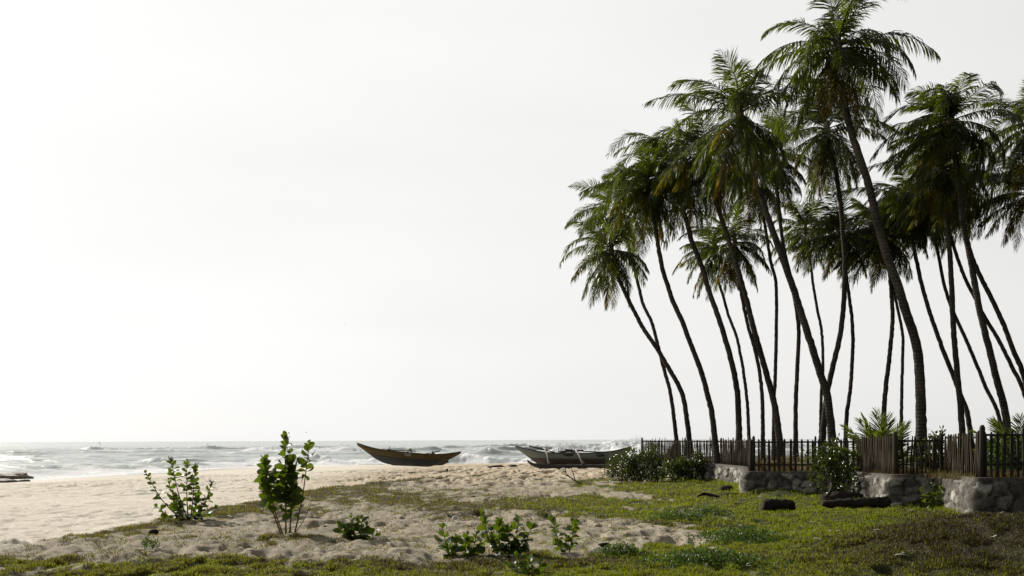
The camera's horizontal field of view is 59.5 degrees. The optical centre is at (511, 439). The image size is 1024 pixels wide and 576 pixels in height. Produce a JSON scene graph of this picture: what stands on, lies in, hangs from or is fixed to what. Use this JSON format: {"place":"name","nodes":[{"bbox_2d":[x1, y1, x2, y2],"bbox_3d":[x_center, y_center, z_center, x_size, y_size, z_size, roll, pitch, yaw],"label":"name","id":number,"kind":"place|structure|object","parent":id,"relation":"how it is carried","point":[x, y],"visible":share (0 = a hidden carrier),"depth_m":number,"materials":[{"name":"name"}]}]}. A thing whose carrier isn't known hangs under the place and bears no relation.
{"place":"outdoors","nodes":[
{"label":"outdoors","id":0,"kind":"place"},
{"bbox_2d":[0,438,989,479],"bbox_3d":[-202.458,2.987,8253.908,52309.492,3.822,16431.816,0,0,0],"label":"sea","id":1,"kind":"structure","parent":0,"point":[48,460],"depth_m":212.04,"materials":[{"name":"liquid"}]},
{"bbox_2d":[0,478,19,482],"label":"rock","id":2,"kind":"object","parent":1,"relation":"in","point":[4,480],"visible":0.42,"depth_m":65.69,"materials":[{"name":"grey stone"}]},
{"bbox_2d":[0,472,33,478],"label":"rock","id":3,"kind":"object","parent":1,"relation":"in","point":[14,475],"visible":0.6,"depth_m":75.60,"materials":[{"name":"grey stone"}]},
{"bbox_2d":[249,436,653,462],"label":"sea spray","id":4,"kind":"object","parent":1,"relation":"on","point":[578,448],"visible":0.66,"depth_m":223.61,"materials":[{"name":"white liquid"}]},
{"bbox_2d":[0,462,1023,575],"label":"ground","id":5,"kind":"structure","parent":0,"point":[33,511],"depth_m":20.62,"materials":[{"name":"beige sand"}]},
{"bbox_2d":[141,534,161,549],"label":"weed clump","id":6,"kind":"object","parent":5,"relation":"on","point":[152,545],"visible":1,"depth_m":14.23,"materials":[{"name":"green plant"}]},
{"bbox_2d":[148,529,158,534],"bbox_3d":[-6.603,1.701,16.497,0.181,0.120,0.145,0,0,0],"label":"husk","id":7,"kind":"object","parent":5,"relation":"on","point":[154,531],"visible":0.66,"depth_m":16.45,"materials":[{"name":"brown plant"}]},
{"bbox_2d":[144,456,217,520],"bbox_3d":[-7.196,1.073,19.463,1.587,1.467,0.544,0,0,0],"label":"milkweed plant","id":8,"kind":"object","parent":5,"relation":"on","point":[197,510],"visible":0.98,"depth_m":19.43,"materials":[{"name":"green plant"}]},
{"bbox_2d":[254,430,316,533],"bbox_3d":[-4.171,0.793,16.440,1.192,1.934,0.662,0,0,0],"label":"milkweed plant","id":9,"kind":"object","parent":5,"relation":"on","point":[290,495],"visible":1,"depth_m":16.44,"materials":[{"name":"green plant"}]},
{"bbox_2d":[333,513,380,540],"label":"milkweed plant","id":10,"kind":"object","parent":5,"relation":"on","point":[348,531],"visible":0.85,"depth_m":15.15,"materials":[{"name":"green plant"}]},
{"bbox_2d":[357,442,460,466],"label":"fishing boat","id":11,"kind":"object","parent":5,"relation":"on","point":[397,457],"visible":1,"depth_m":57.71,"materials":[{"name":"brown paint"}]},
{"bbox_2d":[434,523,488,557],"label":"milkweed plant","id":12,"kind":"object","parent":5,"relation":"on","point":[465,547],"visible":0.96,"depth_m":13.04,"materials":[{"name":"green plant"}]},
{"bbox_2d":[488,465,504,467],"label":"driftwood","id":13,"kind":"object","parent":5,"relation":"on","point":[496,466],"visible":0.53,"depth_m":62.79,"materials":[{"name":"brown wood"}]},
{"bbox_2d":[476,509,538,556],"bbox_3d":[-0.066,1.376,13.126,0.910,0.728,0.478,0,0,0],"label":"milkweed plant","id":14,"kind":"object","parent":5,"relation":"on","point":[499,526],"visible":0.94,"depth_m":13.09,"materials":[{"name":"green plant"}]},
{"bbox_2d":[507,551,549,574],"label":"milkweed plant","id":15,"kind":"object","parent":5,"relation":"on","point":[524,566],"visible":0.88,"depth_m":11.35,"materials":[{"name":"green plant"}]},
{"bbox_2d":[548,513,580,552],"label":"milkweed plant","id":16,"kind":"object","parent":5,"relation":"on","point":[559,543],"visible":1,"depth_m":13.76,"materials":[{"name":"green plant"}]},
{"bbox_2d":[559,465,582,483],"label":"dead twig","id":17,"kind":"object","parent":5,"relation":"on","point":[569,476],"visible":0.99,"depth_m":33.17,"materials":[{"name":"brown wood"}]},
{"bbox_2d":[515,445,631,468],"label":"fishing boat","id":18,"kind":"object","parent":5,"relation":"on","point":[567,458],"visible":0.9,"depth_m":55.57,"materials":[{"name":"brown paint"}]},
{"bbox_2d":[133,506,1023,575],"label":"brown weeds","id":19,"kind":"object","parent":5,"relation":"on","point":[965,535],"visible":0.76,"depth_m":12.33,"materials":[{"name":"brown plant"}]},
{"bbox_2d":[598,542,610,546],"bbox_3d":[1.489,1.687,14.398,0.222,0.080,0.125,0,0,0],"label":"wood chunk","id":20,"kind":"object","parent":5,"relation":"on","point":[602,544],"visible":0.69,"depth_m":14.36,"materials":[{"name":"brown wood"}]},
{"bbox_2d":[585,541,656,556],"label":"weed clump","id":21,"kind":"object","parent":5,"relation":"on","point":[624,547],"visible":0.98,"depth_m":13.01,"materials":[{"name":"green plant"}]},
{"bbox_2d":[603,443,669,482],"bbox_3d":[5.025,0.956,36.305,2.692,1.684,1.582,0,0,0],"label":"leafy bush","id":22,"kind":"object","parent":5,"relation":"on","point":[632,464],"visible":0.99,"depth_m":36.10,"materials":[{"name":"green plant"}]},
{"bbox_2d":[658,450,705,480],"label":"leafy bush","id":23,"kind":"object","parent":5,"relation":"on","point":[680,467],"visible":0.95,"depth_m":36.99,"materials":[{"name":"green plant"}]},
{"bbox_2d":[643,509,722,519],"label":"weed clump","id":24,"kind":"object","parent":5,"relation":"on","point":[675,514],"visible":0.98,"depth_m":19.46,"materials":[{"name":"green plant"}]},
{"bbox_2d":[602,545,796,572],"bbox_3d":[2.551,1.530,11.750,2.311,0.275,1.645,0,0,-23],"label":"weed clump","id":25,"kind":"object","parent":5,"relation":"on","point":[697,556],"visible":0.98,"depth_m":11.68,"materials":[{"name":"green plant"}]},
{"bbox_2d":[697,492,719,496],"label":"drift branch","id":26,"kind":"object","parent":5,"relation":"on","point":[707,494],"visible":1,"depth_m":26.08,"materials":[{"name":"brown wood"}]},
{"bbox_2d":[682,505,740,515],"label":"weed clump","id":27,"kind":"object","parent":5,"relation":"on","point":[706,509],"visible":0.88,"depth_m":20.21,"materials":[{"name":"green plant"}]},
{"bbox_2d":[719,485,734,490],"bbox_3d":[7.169,1.672,29.717,0.662,0.321,0.450,0,0,0],"label":"debris mound","id":28,"kind":"object","parent":5,"relation":"on","point":[727,487],"visible":0.45,"depth_m":29.57,"materials":[{"name":"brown wood"}]},
{"bbox_2d":[678,525,794,545],"bbox_3d":[3.896,1.565,14.876,2.172,0.336,1.723,0,0,0],"label":"weed clump","id":29,"kind":"object","parent":5,"relation":"on","point":[745,533],"visible":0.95,"depth_m":14.80,"materials":[{"name":"green plant"}]},
{"bbox_2d":[761,498,795,511],"bbox_3d":[6.365,1.565,21.377,0.889,0.357,0.405,0,0,-15],"label":"rotting log","id":30,"kind":"object","parent":5,"relation":"on","point":[775,504],"visible":0.77,"depth_m":21.24,"materials":[{"name":"brown wood"}]},
{"bbox_2d":[626,468,1015,514],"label":"wall foot grass","id":31,"kind":"structure","parent":5,"relation":"on","point":[736,489],"depth_m":27.02,"materials":[{"name":"green plant"}]},
{"bbox_2d":[630,458,1023,513],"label":"stone wall","id":32,"kind":"structure","parent":5,"relation":"on","point":[966,494],"depth_m":22.29,"materials":[{"name":"grey stone"}]},
{"bbox_2d":[641,437,683,461],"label":"stick fence","id":33,"kind":"object","parent":32,"relation":"on","point":[670,449],"visible":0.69,"depth_m":40.26,"materials":[{"name":"wood"}]},
{"bbox_2d":[684,438,719,462],"bbox_3d":[8.033,0.441,37.928,0.114,1.156,2.574,0,0,-24],"label":"stick fence","id":34,"kind":"object","parent":32,"relation":"on","point":[686,447],"visible":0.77,"depth_m":37.98,"materials":[{"name":"brown wood"}]},
{"bbox_2d":[720,437,747,465],"bbox_3d":[8.638,0.453,34.890,0.134,1.126,3.786,0,0,-2],"label":"stick fence","id":35,"kind":"object","parent":32,"relation":"on","point":[731,456],"visible":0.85,"depth_m":34.80,"materials":[{"name":"brown wood"}]},
{"bbox_2d":[747,435,751,470],"bbox_3d":[8.060,0.427,30.400,0.124,1.183,5.366,0,0,14],"label":"stick fence","id":36,"kind":"object","parent":32,"relation":"on","point":[749,462],"visible":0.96,"depth_m":27.91,"materials":[{"name":"brown wood"}]},
{"bbox_2d":[752,436,855,470],"bbox_3d":[8.927,0.440,27.502,3.129,1.142,0.128,0,0,13],"label":"picket fence","id":37,"kind":"object","parent":32,"relation":"on","point":[795,464],"visible":0.69,"depth_m":27.60,"materials":[{"name":"brown wood"}]},
{"bbox_2d":[856,433,893,473],"bbox_3d":[10.079,0.400,24.891,0.111,1.183,4.612,0,0,10],"label":"stick fence","id":38,"kind":"object","parent":32,"relation":"on","point":[880,451],"visible":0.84,"depth_m":24.68,"materials":[{"name":"brown wood"}]},
{"bbox_2d":[893,431,943,473],"bbox_3d":[10.265,0.346,22.628,1.285,1.123,0.156,0,0,0],"label":"stick fence","id":39,"kind":"object","parent":32,"relation":"on","point":[913,451],"visible":0.91,"depth_m":22.59,"materials":[{"name":"brown wood"}]},
{"bbox_2d":[944,425,984,476],"bbox_3d":[10.441,0.290,20.840,0.153,1.224,3.628,0,0,14],"label":"stick fence","id":40,"kind":"object","parent":32,"relation":"on","point":[956,452],"visible":0.88,"depth_m":20.35,"materials":[{"name":"brown wood"}]},
{"bbox_2d":[985,427,1023,476],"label":"picket fence","id":41,"kind":"object","parent":32,"relation":"on","point":[1003,464],"visible":0.79,"depth_m":19.18,"materials":[{"name":"brown wood"}]},
{"bbox_2d":[824,480,832,497],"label":"dead branch","id":42,"kind":"object","parent":5,"relation":"on","point":[829,491],"visible":1,"depth_m":24.30,"materials":[{"name":"brown wood"}]},
{"bbox_2d":[802,433,861,494],"bbox_3d":[9.191,0.751,25.562,1.789,1.918,0.996,0,0,0],"label":"leafy bush","id":43,"kind":"object","parent":5,"relation":"on","point":[826,461],"visible":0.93,"depth_m":25.51,"materials":[{"name":"green plant"}]},
{"bbox_2d":[819,491,862,499],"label":"root clump","id":44,"kind":"object","parent":5,"relation":"on","point":[834,495],"visible":0.47,"depth_m":24.58,"materials":[{"name":"brown wood"}]},
{"bbox_2d":[821,497,890,508],"bbox_3d":[8.399,1.568,21.889,1.746,0.347,0.355,0,0,-11],"label":"fallen trunk","id":45,"kind":"object","parent":5,"relation":"on","point":[877,502],"visible":0.77,"depth_m":21.79,"materials":[{"name":"brown wood"}]},
{"bbox_2d":[919,482,945,508],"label":"milkweed plant","id":46,"kind":"object","parent":5,"relation":"on","point":[928,502],"visible":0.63,"depth_m":21.59,"materials":[{"name":"green plant"}]},
{"bbox_2d":[0,473,1023,575],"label":"lawn grass","id":47,"kind":"structure","parent":0,"point":[682,568],"depth_m":14.09,"materials":[{"name":"green plant"}]},
{"bbox_2d":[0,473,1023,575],"bbox_3d":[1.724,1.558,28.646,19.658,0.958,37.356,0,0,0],"label":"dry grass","id":48,"kind":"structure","parent":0,"point":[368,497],"depth_m":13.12,"materials":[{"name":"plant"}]},
{"bbox_2d":[0,0,1023,441],"label":"sky","id":49,"kind":"structure","parent":0,"point":[170,170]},
{"bbox_2d":[640,457,1021,479],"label":"yard grass","id":50,"kind":"structure","parent":0,"point":[946,476],"depth_m":21.49,"materials":[{"name":"green plant"}]},
{"bbox_2d":[681,454,995,472],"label":"yard ground","id":51,"kind":"structure","parent":0,"point":[788,456],"depth_m":46.23,"materials":[{"name":"soil"}]},
{"bbox_2d":[563,174,678,457],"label":"coconut palm","id":52,"kind":"object","parent":51,"relation":"on","point":[598,223],"visible":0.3,"depth_m":44.92,"materials":[{"name":"green plant"}]},
{"bbox_2d":[559,211,693,459],"bbox_3d":[5.130,-4.633,39.982,6.157,11.471,4.778,0,0,0],"label":"coconut palm","id":53,"kind":"object","parent":51,"relation":"on","point":[608,268],"visible":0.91,"depth_m":39.85,"materials":[{"name":"green plant"}]},
{"bbox_2d":[578,134,719,463],"bbox_3d":[5.446,-5.861,36.977,5.093,13.944,5.338,0,0,-39],"label":"coconut palm","id":54,"kind":"object","parent":51,"relation":"on","point":[627,197],"visible":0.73,"depth_m":36.89,"materials":[{"name":"green plant"}]},
{"bbox_2d":[605,118,745,452],"bbox_3d":[6.386,-5.960,35.799,5.550,14.120,4.860,0,0,17],"label":"coconut palm","id":55,"kind":"object","parent":51,"relation":"on","point":[653,187],"visible":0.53,"depth_m":35.90,"materials":[{"name":"green plant"}]},
{"bbox_2d":[613,97,782,461],"bbox_3d":[7.116,-6.086,35.121,5.704,14.385,5.506,0,0,-37],"label":"coconut palm","id":56,"kind":"object","parent":51,"relation":"on","point":[715,201],"visible":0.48,"depth_m":34.89,"materials":[{"name":"green plant"}]},
{"bbox_2d":[672,213,756,440],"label":"coconut palm","id":57,"kind":"object","parent":51,"relation":"on","point":[708,243],"visible":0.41,"depth_m":45.93,"materials":[{"name":"green plant"}]},
{"bbox_2d":[677,200,773,460],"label":"coconut palm","id":58,"kind":"object","parent":51,"relation":"on","point":[738,234],"visible":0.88,"depth_m":42.85,"materials":[{"name":"green plant"}]},
{"bbox_2d":[642,48,839,466],"bbox_3d":[7.772,-6.330,31.039,6.437,14.890,5.901,0,0,-28],"label":"coconut palm","id":59,"kind":"object","parent":51,"relation":"on","point":[741,129],"visible":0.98,"depth_m":30.88,"materials":[{"name":"green plant"}]},
{"bbox_2d":[708,147,801,459],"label":"coconut palm","id":60,"kind":"object","parent":51,"relation":"on","point":[769,197],"visible":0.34,"depth_m":43.92,"materials":[{"name":"green plant"}]},
{"bbox_2d":[733,105,821,461],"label":"coconut palm","id":61,"kind":"object","parent":51,"relation":"on","point":[786,173],"visible":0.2,"depth_m":41.91,"materials":[{"name":"green plant"}]},
{"bbox_2d":[756,453,839,468],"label":"leafy bush","id":62,"kind":"object","parent":51,"relation":"on","point":[787,459],"visible":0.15,"depth_m":29.99,"materials":[{"name":"green plant"}]},
{"bbox_2d":[761,197,836,438],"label":"coconut palm","id":63,"kind":"object","parent":51,"relation":"on","point":[792,237],"visible":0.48,"depth_m":46.91,"materials":[{"name":"green plant"}]},
{"bbox_2d":[783,178,875,457],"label":"coconut palm","id":64,"kind":"object","parent":51,"relation":"on","point":[820,245],"visible":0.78,"depth_m":41.91,"materials":[{"name":"green plant"}]},
{"bbox_2d":[764,71,899,463],"bbox_3d":[12.734,-6.917,36.395,5.456,15.988,5.014,0,0,35],"label":"coconut palm","id":65,"kind":"object","parent":51,"relation":"on","point":[826,156],"visible":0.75,"depth_m":35.87,"materials":[{"name":"green plant"}]},
{"bbox_2d":[731,0,940,469],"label":"coconut palm","id":66,"kind":"object","parent":51,"relation":"on","point":[836,80],"visible":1,"depth_m":27.86,"materials":[{"name":"green plant"}]},
{"bbox_2d":[821,190,911,454],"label":"coconut palm","id":67,"kind":"object","parent":51,"relation":"on","point":[902,352],"visible":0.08,"depth_m":45.94,"materials":[{"name":"green plant"}]},
{"bbox_2d":[829,407,924,472],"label":"young palm","id":68,"kind":"object","parent":51,"relation":"on","point":[883,424],"visible":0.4,"depth_m":27.01,"materials":[{"name":"green plant"}]},
{"bbox_2d":[816,195,946,429],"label":"coconut palm","id":69,"kind":"object","parent":51,"relation":"on","point":[896,252],"visible":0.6,"depth_m":40.91,"materials":[{"name":"green plant"}]},
{"bbox_2d":[832,158,974,450],"bbox_3d":[17.701,-6.019,39.977,6.152,14.167,5.126,0,0,0],"label":"coconut palm","id":70,"kind":"object","parent":51,"relation":"on","point":[922,237],"visible":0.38,"depth_m":39.91,"materials":[{"name":"green plant"}]},
{"bbox_2d":[850,106,1005,464],"bbox_3d":[16.566,-6.235,36.254,5.482,14.597,5.450,0,0,0],"label":"coconut palm","id":71,"kind":"object","parent":51,"relation":"on","point":[940,180],"visible":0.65,"depth_m":35.91,"materials":[{"name":"green plant"}]},
{"bbox_2d":[918,425,945,470],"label":"leafy bush","id":72,"kind":"object","parent":51,"relation":"on","point":[931,448],"visible":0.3,"depth_m":25.43,"materials":[{"name":"green plant"}]},
{"bbox_2d":[868,166,1002,428],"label":"coconut palm","id":73,"kind":"object","parent":51,"relation":"on","point":[979,371],"visible":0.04,"depth_m":43.94,"materials":[{"name":"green plant"}]},
{"bbox_2d":[869,72,1023,432],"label":"coconut palm","id":74,"kind":"object","parent":51,"relation":"on","point":[960,139],"visible":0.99,"depth_m":33.87,"materials":[{"name":"green plant"}]},
{"bbox_2d":[883,124,1023,385],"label":"coconut palm","id":75,"kind":"object","parent":51,"relation":"on","point":[978,217],"visible":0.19,"depth_m":38.91,"materials":[{"name":"green plant"}]},
{"bbox_2d":[905,156,1023,397],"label":"coconut palm","id":76,"kind":"object","parent":51,"relation":"on","point":[1003,349],"visible":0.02,"depth_m":42.93,"materials":[{"name":"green plant"}]},
{"bbox_2d":[966,156,1023,252],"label":"coconut palm","id":77,"kind":"object","parent":51,"relation":"on","point":[999,199],"visible":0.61,"depth_m":38.11,"materials":[{"name":"green plant"}]},
{"bbox_2d":[968,412,1023,470],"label":"young palm","id":78,"kind":"object","parent":51,"relation":"on","point":[997,425],"visible":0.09,"depth_m":23.84,"materials":[{"name":"green plant"}]},
{"bbox_2d":[974,430,1021,472],"bbox_3d":[12.776,0.308,22.476,2.603,1.252,1.239,0,0,0],"label":"leafy bush","id":79,"kind":"object","parent":51,"relation":"on","point":[1000,451],"visible":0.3,"depth_m":22.34,"materials":[{"name":"green plant"}]},
{"bbox_2d":[974,80,1023,205],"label":"coconut palm","id":80,"kind":"object","parent":51,"relation":"on","point":[1017,139],"visible":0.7,"depth_m":35.37,"materials":[{"name":"green plant"}]}
]}

